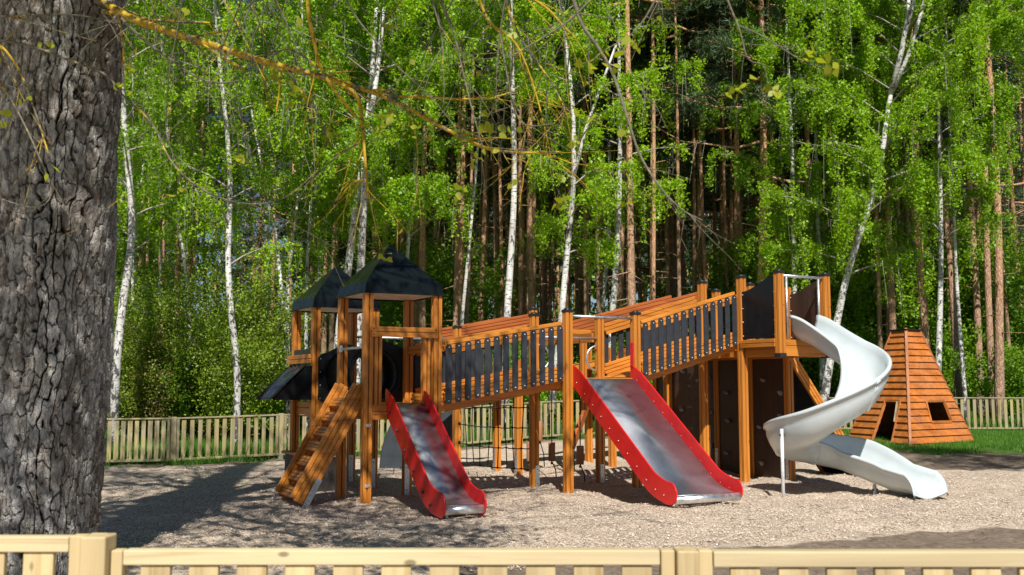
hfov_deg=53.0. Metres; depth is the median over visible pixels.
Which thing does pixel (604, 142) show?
pine tree
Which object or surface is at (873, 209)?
birch tree
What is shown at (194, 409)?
shrub
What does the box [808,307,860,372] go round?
shrub
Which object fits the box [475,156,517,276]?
pine tree
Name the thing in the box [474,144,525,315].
pine tree
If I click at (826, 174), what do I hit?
pine tree
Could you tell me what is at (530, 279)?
pine tree
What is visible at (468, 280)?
pine tree
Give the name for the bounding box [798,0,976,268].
pine tree
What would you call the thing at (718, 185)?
pine tree
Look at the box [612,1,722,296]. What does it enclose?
pine tree
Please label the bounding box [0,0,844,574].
old tree
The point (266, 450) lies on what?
meadow grass
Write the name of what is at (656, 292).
pine tree
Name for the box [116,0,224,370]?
birch tree
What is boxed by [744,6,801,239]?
pine tree
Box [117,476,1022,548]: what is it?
fallen twigs
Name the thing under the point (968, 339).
shrub
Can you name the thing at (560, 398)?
shrub
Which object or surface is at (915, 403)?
wooden hut
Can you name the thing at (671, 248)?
pine tree
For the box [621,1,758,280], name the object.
pine tree
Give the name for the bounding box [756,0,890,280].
pine tree
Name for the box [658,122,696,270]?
pine tree
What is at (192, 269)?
pine tree
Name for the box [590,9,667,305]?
pine tree
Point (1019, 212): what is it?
pine tree
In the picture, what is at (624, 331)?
shrub
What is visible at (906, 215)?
pine tree
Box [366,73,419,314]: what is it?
pine tree
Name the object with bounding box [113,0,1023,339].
sky
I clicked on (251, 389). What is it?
shrub
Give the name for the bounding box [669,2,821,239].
pine tree
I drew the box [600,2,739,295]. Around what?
pine tree
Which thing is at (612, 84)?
pine tree
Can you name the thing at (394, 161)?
pine tree
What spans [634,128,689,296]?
pine tree
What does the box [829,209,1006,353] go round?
shrub
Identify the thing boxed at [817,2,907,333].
pine tree
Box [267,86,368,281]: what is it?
pine tree
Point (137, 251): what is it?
birch tree
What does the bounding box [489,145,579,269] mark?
pine tree
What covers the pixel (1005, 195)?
pine tree
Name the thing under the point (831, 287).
shrub
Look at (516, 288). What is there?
pine tree
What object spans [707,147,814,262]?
pine tree
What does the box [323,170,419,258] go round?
pine tree
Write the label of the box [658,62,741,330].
pine tree
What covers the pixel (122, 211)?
birch tree
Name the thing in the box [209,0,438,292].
birch tree
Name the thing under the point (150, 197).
pine tree
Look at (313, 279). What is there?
pine tree
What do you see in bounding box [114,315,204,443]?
shrub
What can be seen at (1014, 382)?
shrub
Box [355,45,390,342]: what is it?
pine tree
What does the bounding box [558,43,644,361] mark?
pine tree
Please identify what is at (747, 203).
pine tree
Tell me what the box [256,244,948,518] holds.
playground structure
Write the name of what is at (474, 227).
pine tree
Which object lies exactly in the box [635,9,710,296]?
pine tree
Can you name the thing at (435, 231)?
pine tree
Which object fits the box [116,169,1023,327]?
trees
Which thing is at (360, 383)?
shrub
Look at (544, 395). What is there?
shrub
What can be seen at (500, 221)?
pine tree
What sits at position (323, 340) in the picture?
pine tree
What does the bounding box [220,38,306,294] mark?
pine tree
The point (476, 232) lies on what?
pine tree
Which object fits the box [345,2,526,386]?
pine tree
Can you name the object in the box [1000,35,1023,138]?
pine tree
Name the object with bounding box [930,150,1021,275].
pine tree
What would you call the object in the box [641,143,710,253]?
pine tree
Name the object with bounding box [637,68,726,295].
pine tree
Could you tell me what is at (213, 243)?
pine tree
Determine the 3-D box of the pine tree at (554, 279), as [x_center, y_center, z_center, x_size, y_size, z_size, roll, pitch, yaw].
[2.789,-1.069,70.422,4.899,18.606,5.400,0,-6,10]
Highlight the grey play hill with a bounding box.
[379,411,451,468]
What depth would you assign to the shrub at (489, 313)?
36.83 m
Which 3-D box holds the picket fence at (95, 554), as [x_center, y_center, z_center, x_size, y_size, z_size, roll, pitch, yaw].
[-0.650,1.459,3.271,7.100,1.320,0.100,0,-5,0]
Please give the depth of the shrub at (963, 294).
33.80 m
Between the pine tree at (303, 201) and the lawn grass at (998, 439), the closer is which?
the lawn grass at (998, 439)
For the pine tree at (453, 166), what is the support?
on the ground at (991, 461)
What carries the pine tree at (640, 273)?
on the ground at (991, 461)
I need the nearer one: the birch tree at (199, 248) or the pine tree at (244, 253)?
the birch tree at (199, 248)
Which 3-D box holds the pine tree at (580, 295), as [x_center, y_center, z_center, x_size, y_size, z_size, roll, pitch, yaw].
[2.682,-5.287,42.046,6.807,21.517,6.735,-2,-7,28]
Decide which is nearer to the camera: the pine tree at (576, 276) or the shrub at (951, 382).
the shrub at (951, 382)
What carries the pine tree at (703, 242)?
on the ground at (991, 461)
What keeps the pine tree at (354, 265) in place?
on the ground at (991, 461)
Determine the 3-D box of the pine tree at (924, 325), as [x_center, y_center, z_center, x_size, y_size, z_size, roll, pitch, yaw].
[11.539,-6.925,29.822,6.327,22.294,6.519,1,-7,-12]
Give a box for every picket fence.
[0,533,1023,574]
[105,397,1023,462]
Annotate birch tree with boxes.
[109,0,232,445]
[114,46,152,296]
[114,70,203,325]
[115,9,210,336]
[115,30,191,294]
[115,95,154,302]
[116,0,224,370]
[116,0,247,301]
[117,0,264,439]
[124,0,308,445]
[134,0,358,440]
[206,0,385,364]
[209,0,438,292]
[210,0,408,432]
[238,0,489,426]
[264,0,471,348]
[316,0,525,258]
[391,0,569,324]
[437,0,570,432]
[482,0,661,432]
[505,0,707,347]
[511,11,668,313]
[517,0,706,376]
[697,0,897,359]
[714,0,918,394]
[730,0,1023,401]
[781,22,948,299]
[812,117,933,295]
[836,0,1023,419]
[848,118,975,267]
[850,0,1023,371]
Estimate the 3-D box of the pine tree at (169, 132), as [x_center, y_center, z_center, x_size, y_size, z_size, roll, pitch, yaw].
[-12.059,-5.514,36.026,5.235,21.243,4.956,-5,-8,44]
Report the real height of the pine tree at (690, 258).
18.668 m
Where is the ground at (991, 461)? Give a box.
[101,409,1023,574]
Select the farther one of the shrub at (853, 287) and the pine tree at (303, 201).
the pine tree at (303, 201)
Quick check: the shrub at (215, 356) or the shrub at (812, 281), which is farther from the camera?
the shrub at (812, 281)
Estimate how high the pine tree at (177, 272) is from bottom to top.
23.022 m
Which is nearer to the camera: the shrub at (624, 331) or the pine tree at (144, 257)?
the shrub at (624, 331)
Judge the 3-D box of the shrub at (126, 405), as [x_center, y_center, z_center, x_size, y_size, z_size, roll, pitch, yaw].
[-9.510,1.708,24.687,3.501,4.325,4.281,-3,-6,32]
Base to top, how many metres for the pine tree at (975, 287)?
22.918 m
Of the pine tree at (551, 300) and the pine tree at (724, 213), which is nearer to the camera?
the pine tree at (724, 213)
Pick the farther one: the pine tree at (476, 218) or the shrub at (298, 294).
the pine tree at (476, 218)
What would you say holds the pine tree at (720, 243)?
on the ground at (991, 461)
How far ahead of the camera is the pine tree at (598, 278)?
33.99 m
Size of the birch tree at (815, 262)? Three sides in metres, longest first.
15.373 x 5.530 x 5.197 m
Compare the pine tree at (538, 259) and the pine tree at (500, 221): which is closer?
the pine tree at (500, 221)
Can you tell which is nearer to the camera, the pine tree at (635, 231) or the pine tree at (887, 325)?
the pine tree at (887, 325)
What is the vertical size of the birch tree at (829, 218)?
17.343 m
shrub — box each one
[107,270,192,443]
[108,254,248,432]
[113,295,220,391]
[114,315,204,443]
[120,354,206,441]
[139,341,207,432]
[149,252,343,441]
[163,305,270,439]
[167,270,330,426]
[167,283,282,363]
[170,298,283,436]
[179,289,328,402]
[191,369,229,438]
[210,292,303,362]
[223,365,303,443]
[269,317,335,351]
[301,303,393,347]
[320,348,385,433]
[352,223,534,384]
[409,249,526,352]
[463,356,512,426]
[475,341,554,428]
[510,353,577,426]
[538,309,606,363]
[554,391,577,420]
[573,298,644,355]
[573,346,594,377]
[573,367,594,422]
[609,340,652,385]
[649,274,721,335]
[696,219,880,339]
[709,236,884,333]
[719,266,816,339]
[721,207,922,394]
[799,284,886,399]
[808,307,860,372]
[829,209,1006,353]
[838,245,975,356]
[861,218,1023,374]
[866,301,1004,392]
[892,232,1023,391]
[942,351,986,410]
[945,339,1023,418]
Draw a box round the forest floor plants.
[105,369,1020,436]
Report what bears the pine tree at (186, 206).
on the ground at (991, 461)
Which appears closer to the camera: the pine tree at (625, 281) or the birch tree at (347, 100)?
the birch tree at (347, 100)
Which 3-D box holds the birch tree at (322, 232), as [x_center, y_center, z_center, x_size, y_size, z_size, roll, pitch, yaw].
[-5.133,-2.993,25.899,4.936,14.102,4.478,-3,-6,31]
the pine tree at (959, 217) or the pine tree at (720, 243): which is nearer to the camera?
the pine tree at (959, 217)
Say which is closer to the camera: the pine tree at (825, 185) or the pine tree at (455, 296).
the pine tree at (455, 296)
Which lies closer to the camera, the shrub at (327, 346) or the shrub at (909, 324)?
the shrub at (909, 324)
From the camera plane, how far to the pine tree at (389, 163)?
50.78 m
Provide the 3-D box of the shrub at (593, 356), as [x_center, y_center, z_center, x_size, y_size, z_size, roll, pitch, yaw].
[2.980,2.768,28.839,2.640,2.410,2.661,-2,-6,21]
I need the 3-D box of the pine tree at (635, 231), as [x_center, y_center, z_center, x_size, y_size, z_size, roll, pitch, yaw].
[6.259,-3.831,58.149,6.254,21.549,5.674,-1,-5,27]
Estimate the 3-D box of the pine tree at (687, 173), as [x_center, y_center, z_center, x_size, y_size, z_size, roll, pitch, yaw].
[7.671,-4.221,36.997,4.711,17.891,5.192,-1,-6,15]
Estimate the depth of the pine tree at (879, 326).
30.34 m
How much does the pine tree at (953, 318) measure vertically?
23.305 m
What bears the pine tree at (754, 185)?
on the ground at (991, 461)
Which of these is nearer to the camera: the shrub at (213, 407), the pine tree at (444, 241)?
the shrub at (213, 407)
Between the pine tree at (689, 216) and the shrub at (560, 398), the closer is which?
the shrub at (560, 398)
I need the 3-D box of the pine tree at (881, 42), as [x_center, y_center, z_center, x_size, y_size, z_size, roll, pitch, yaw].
[12.131,-6.504,31.716,6.179,21.772,6.367,-4,-7,34]
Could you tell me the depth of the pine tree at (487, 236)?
39.93 m
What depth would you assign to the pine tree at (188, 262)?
50.09 m
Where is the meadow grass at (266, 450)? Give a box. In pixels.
[105,414,1023,465]
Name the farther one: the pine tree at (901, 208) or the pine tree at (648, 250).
the pine tree at (648, 250)
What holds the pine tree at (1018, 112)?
on the ground at (991, 461)
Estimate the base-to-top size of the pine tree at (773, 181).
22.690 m
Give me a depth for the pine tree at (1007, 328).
33.19 m
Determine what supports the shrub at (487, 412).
on the ground at (991, 461)
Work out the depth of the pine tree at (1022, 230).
51.98 m
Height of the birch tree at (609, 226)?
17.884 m
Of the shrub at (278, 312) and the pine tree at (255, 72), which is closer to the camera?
the pine tree at (255, 72)
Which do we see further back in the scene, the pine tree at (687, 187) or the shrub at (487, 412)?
the pine tree at (687, 187)
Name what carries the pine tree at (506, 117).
on the ground at (991, 461)
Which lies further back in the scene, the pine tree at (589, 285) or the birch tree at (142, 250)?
the pine tree at (589, 285)
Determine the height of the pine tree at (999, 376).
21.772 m
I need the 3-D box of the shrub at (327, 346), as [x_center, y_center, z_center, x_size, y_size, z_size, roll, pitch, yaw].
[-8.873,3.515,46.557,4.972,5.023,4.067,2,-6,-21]
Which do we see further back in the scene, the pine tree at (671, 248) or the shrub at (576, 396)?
the pine tree at (671, 248)
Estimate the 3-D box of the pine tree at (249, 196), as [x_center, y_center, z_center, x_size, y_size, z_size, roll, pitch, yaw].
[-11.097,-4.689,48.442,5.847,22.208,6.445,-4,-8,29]
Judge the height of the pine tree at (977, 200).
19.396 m
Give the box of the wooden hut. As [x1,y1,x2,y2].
[849,328,973,445]
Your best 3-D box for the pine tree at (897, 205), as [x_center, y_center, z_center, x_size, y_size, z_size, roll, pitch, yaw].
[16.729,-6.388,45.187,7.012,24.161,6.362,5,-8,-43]
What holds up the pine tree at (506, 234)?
on the ground at (991, 461)
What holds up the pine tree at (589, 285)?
on the ground at (991, 461)
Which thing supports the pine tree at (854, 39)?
on the ground at (991, 461)
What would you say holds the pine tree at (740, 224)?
on the ground at (991, 461)
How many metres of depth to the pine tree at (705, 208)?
55.36 m
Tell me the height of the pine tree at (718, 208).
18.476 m
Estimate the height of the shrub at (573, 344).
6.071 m
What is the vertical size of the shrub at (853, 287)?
6.750 m
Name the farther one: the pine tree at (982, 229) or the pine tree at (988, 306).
the pine tree at (982, 229)
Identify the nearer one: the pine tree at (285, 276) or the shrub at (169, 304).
the shrub at (169, 304)
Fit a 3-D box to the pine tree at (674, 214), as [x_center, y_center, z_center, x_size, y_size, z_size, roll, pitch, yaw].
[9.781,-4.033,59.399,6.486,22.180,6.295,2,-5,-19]
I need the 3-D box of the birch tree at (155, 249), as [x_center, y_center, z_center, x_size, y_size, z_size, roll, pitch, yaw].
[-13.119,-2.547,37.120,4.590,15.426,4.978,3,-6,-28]
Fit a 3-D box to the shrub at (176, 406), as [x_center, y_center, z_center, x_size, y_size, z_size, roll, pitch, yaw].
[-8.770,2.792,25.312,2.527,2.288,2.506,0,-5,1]
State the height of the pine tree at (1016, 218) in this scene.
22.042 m
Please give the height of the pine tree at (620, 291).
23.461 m
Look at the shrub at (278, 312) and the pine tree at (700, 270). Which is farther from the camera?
the shrub at (278, 312)
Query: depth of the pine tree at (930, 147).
39.14 m
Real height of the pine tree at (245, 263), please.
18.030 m
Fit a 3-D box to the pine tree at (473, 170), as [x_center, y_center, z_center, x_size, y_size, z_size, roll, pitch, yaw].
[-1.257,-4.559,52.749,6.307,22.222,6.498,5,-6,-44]
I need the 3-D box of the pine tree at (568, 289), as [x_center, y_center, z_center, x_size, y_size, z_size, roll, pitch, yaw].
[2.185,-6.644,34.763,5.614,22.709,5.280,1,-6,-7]
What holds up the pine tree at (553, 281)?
on the ground at (991, 461)
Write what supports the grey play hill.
on the ground at (991, 461)
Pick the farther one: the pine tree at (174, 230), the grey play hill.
the pine tree at (174, 230)
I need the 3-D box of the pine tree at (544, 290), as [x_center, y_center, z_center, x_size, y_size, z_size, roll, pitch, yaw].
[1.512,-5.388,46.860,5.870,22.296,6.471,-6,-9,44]
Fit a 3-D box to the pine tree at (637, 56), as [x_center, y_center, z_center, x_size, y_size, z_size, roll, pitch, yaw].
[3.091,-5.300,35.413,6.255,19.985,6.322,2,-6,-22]
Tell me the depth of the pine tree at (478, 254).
81.97 m
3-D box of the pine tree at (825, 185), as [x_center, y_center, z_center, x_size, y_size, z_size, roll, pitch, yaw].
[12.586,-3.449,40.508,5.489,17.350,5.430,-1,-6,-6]
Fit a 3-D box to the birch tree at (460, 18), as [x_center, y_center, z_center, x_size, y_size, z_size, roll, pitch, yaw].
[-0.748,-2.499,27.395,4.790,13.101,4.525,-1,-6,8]
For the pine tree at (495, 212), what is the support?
on the ground at (991, 461)
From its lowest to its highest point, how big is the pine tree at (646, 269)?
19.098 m
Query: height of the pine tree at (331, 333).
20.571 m
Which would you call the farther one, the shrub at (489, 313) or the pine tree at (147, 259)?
the pine tree at (147, 259)
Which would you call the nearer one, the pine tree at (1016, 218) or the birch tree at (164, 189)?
the birch tree at (164, 189)
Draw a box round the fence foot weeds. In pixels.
[163,433,594,465]
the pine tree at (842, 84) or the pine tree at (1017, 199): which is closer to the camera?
the pine tree at (842, 84)
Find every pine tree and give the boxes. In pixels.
[115,199,165,282]
[118,31,195,293]
[120,221,184,282]
[124,0,208,323]
[124,0,267,345]
[127,13,196,310]
[131,0,238,330]
[144,119,207,341]
[156,0,257,324]
[167,104,214,309]
[168,1,262,249]
[171,46,241,328]
[183,68,248,312]
[208,138,288,289]
[210,0,333,327]
[214,125,298,304]
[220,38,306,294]
[234,0,358,402]
[245,0,395,350]
[257,48,353,281]
[265,156,346,283]
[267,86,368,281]
[269,9,348,347]
[269,23,395,336]
[270,8,384,353]
[271,0,352,353]
[295,162,370,328]
[297,171,378,263]
[319,8,488,345]
[321,2,435,425]
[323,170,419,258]
[335,2,555,325]
[344,4,453,402]
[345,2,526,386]
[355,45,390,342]
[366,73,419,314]
[368,148,464,266]
[379,25,469,231]
[380,95,492,269]
[381,0,535,324]
[383,3,468,284]
[386,8,420,253]
[404,144,478,272]
[405,101,476,244]
[411,35,526,275]
[411,123,474,270]
[420,1,543,424]
[420,1,555,306]
[420,4,555,318]
[423,28,516,269]
[431,95,508,292]
[444,53,476,282]
[445,69,509,247]
[453,0,587,346]
[455,4,612,314]
[455,49,566,313]
[456,0,529,423]
[463,215,504,306]
[466,37,550,354]
[467,2,546,313]
[469,169,525,282]
[472,153,550,316]
[474,101,517,315]
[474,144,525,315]
[475,13,509,318]
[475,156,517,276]
[477,0,611,306]
[485,63,517,316]
[488,1,636,353]
[488,137,572,319]
[489,103,582,346]
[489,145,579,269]
[490,0,571,357]
[490,44,643,415]
[491,216,573,292]
[508,110,563,322]
[511,31,649,362]
[511,146,581,322]
[525,1,690,298]
[533,12,634,348]
[535,18,616,307]
[536,203,574,319]
[538,180,581,324]
[540,0,725,306]
[547,193,560,323]
[550,0,738,305]
[550,206,612,284]
[552,2,638,313]
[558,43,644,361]
[564,0,671,353]
[588,238,590,346]
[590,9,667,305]
[591,179,665,306]
[592,0,705,299]
[592,144,658,293]
[598,36,754,297]
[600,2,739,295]
[610,0,767,336]
[610,115,717,284]
[610,130,691,302]
[611,32,673,298]
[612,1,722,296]
[612,141,645,302]
[613,0,786,339]
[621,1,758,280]
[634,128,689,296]
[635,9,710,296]
[635,148,688,292]
[636,92,690,265]
[636,128,718,295]
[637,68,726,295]
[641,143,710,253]
[641,211,691,296]
[645,0,800,294]
[645,0,853,338]
[646,2,665,299]
[655,0,732,332]
[656,5,789,334]
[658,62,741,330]
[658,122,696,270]
[659,132,732,267]
[662,0,786,312]
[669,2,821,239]
[673,64,797,268]
[673,66,757,273]
[683,1,784,271]
[685,187,729,298]
[696,123,706,291]
[702,30,832,234]
[703,134,784,243]
[704,183,758,224]
[706,127,804,274]
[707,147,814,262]
[707,174,758,240]
[709,0,878,267]
[718,74,828,236]
[719,0,817,257]
[719,201,721,285]
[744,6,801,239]
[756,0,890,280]
[766,0,968,348]
[769,0,970,340]
[773,37,896,237]
[782,53,844,240]
[786,13,923,219]
[793,78,862,238]
[794,8,947,248]
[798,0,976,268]
[809,12,974,311]
[813,3,888,313]
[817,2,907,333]
[827,0,962,349]
[847,11,1006,234]
[850,57,970,246]
[856,86,943,236]
[883,0,1022,344]
[891,133,909,262]
[896,5,1023,244]
[897,24,955,271]
[921,26,1013,250]
[924,0,1023,366]
[926,42,1023,256]
[928,67,1023,250]
[929,149,1022,240]
[930,5,968,408]
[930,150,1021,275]
[937,130,1023,249]
[944,0,1023,420]
[945,0,1023,243]
[950,0,1023,417]
[950,9,1023,246]
[956,1,1013,418]
[960,52,1023,215]
[963,71,1023,211]
[965,121,1023,252]
[970,45,1023,358]
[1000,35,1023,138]
[1002,94,1023,230]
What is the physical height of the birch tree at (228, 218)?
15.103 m
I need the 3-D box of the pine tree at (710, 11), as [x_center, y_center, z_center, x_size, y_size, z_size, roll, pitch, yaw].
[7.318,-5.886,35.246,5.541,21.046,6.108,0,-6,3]
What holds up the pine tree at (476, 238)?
on the ground at (991, 461)
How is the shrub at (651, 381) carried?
on the ground at (991, 461)
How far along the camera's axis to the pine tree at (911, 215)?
36.38 m
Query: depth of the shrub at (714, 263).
34.38 m
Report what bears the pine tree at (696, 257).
on the ground at (991, 461)
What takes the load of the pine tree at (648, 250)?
on the ground at (991, 461)
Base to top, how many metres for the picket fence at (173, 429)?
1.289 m
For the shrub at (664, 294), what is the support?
on the ground at (991, 461)
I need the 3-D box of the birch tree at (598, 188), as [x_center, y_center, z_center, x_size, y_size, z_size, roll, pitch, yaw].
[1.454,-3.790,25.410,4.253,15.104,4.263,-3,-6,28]
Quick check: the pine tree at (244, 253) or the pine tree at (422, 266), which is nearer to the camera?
the pine tree at (422, 266)
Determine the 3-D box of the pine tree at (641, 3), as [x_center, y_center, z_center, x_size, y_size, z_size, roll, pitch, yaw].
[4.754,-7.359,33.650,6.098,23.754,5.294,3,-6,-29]
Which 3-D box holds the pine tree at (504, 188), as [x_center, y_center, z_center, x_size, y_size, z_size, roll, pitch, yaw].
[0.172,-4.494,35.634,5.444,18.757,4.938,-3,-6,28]
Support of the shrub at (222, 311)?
on the ground at (991, 461)
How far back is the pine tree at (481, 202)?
44.65 m
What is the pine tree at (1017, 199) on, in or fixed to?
on the ground at (991, 461)
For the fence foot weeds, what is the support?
on the ground at (991, 461)
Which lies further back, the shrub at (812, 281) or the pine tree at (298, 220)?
the pine tree at (298, 220)
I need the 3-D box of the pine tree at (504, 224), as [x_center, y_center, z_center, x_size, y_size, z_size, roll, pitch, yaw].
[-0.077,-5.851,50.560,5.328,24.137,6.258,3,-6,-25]
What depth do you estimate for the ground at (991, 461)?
12.17 m
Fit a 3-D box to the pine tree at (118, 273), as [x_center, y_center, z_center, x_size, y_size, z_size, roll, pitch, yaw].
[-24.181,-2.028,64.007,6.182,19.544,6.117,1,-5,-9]
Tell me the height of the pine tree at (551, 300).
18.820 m
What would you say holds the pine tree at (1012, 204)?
on the ground at (991, 461)
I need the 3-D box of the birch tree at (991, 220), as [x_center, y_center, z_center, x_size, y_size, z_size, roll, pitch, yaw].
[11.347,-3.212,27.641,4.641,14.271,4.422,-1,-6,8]
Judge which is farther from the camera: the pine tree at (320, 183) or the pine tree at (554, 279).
the pine tree at (554, 279)
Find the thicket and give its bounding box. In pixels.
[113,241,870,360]
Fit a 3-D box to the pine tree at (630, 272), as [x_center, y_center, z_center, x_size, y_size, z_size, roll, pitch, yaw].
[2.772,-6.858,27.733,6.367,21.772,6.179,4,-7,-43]
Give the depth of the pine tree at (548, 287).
67.23 m
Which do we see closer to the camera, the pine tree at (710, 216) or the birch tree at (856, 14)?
the birch tree at (856, 14)
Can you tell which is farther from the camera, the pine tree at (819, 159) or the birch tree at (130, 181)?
the pine tree at (819, 159)
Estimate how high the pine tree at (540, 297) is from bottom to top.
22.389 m
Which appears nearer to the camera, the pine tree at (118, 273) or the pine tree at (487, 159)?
the pine tree at (487, 159)
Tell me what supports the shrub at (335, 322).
on the ground at (991, 461)
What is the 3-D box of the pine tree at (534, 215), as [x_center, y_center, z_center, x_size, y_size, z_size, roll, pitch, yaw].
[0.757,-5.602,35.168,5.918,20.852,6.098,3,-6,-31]
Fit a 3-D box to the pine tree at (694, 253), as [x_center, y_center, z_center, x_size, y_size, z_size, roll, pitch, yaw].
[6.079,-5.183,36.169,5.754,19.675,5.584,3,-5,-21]
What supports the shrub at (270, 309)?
on the ground at (991, 461)
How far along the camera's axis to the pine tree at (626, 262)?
70.54 m
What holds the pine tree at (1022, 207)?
on the ground at (991, 461)
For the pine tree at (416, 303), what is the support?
on the ground at (991, 461)
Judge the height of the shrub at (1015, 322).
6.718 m
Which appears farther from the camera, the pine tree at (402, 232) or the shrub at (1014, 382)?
the pine tree at (402, 232)
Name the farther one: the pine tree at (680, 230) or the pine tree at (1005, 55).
the pine tree at (680, 230)
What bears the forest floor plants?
on the ground at (991, 461)
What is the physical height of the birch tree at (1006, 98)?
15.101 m
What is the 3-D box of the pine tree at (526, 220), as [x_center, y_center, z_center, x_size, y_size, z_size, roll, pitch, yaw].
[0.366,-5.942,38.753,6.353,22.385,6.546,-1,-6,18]
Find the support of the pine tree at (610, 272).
on the ground at (991, 461)
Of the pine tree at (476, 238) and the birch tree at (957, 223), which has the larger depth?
the pine tree at (476, 238)
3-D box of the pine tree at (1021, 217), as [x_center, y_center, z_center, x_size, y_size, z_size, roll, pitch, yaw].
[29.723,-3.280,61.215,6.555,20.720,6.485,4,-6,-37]
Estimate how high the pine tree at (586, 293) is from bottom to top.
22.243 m
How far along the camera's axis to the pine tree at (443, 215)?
55.92 m
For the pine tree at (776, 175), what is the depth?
49.65 m
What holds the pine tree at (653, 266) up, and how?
on the ground at (991, 461)
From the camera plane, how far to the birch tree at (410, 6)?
24.39 m
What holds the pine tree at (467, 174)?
on the ground at (991, 461)
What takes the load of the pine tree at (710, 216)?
on the ground at (991, 461)
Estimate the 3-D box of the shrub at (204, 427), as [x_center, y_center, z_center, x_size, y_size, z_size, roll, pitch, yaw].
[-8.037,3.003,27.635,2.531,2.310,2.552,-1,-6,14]
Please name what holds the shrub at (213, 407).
on the ground at (991, 461)
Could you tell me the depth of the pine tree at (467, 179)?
41.50 m
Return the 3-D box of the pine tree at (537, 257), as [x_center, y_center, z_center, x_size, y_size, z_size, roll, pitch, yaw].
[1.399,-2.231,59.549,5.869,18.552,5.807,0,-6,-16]
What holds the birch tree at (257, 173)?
on the ground at (991, 461)
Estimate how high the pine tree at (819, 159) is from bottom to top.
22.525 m
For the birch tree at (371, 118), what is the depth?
23.69 m
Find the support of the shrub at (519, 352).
on the ground at (991, 461)
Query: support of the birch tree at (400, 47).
on the ground at (991, 461)
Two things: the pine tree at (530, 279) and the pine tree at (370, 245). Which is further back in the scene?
the pine tree at (370, 245)
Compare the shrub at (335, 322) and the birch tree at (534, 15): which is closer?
the birch tree at (534, 15)
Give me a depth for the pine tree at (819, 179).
47.19 m
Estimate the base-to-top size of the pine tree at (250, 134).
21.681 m
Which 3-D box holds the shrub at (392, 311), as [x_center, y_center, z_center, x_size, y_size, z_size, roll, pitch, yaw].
[-2.780,1.238,33.452,5.677,6.748,5.718,-4,-7,37]
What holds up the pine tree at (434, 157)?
on the ground at (991, 461)
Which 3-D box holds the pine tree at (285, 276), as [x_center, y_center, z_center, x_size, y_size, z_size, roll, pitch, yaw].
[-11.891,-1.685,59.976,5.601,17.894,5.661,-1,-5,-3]
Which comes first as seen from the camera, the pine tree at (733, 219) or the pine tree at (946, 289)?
the pine tree at (946, 289)
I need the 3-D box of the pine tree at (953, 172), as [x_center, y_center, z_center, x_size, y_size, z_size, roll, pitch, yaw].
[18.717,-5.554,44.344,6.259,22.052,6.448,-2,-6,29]
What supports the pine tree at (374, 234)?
on the ground at (991, 461)
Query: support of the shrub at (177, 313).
on the ground at (991, 461)
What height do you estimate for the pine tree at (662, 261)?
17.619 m
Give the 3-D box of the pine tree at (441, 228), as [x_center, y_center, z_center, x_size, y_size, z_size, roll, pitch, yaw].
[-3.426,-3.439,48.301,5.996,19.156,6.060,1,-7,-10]
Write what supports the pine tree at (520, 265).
on the ground at (991, 461)
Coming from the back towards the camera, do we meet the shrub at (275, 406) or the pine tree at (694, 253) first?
the pine tree at (694, 253)
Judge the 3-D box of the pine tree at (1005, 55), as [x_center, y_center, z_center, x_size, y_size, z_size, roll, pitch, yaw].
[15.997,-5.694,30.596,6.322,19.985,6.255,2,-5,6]
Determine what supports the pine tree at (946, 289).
on the ground at (991, 461)
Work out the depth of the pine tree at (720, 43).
29.42 m
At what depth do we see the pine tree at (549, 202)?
36.57 m
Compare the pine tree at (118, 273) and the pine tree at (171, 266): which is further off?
the pine tree at (171, 266)
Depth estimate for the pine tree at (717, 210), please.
53.11 m
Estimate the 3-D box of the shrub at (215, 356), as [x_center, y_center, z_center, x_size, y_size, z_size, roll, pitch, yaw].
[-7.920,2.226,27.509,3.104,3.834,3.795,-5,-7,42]
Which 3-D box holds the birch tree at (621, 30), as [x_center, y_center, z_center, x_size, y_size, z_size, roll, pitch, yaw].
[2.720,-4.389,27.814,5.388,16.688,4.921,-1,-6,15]
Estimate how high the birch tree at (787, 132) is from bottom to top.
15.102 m
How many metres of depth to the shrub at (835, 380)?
31.84 m
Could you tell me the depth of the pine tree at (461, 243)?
31.68 m
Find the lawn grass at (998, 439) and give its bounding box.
[842,428,1023,455]
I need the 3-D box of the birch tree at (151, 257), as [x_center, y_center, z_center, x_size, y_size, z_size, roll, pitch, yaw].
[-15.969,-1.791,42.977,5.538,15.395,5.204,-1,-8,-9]
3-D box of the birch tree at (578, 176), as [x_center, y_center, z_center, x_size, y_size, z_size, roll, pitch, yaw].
[3.225,-3.890,38.819,5.962,17.864,5.972,1,-6,-13]
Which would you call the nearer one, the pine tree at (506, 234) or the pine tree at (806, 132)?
the pine tree at (806, 132)

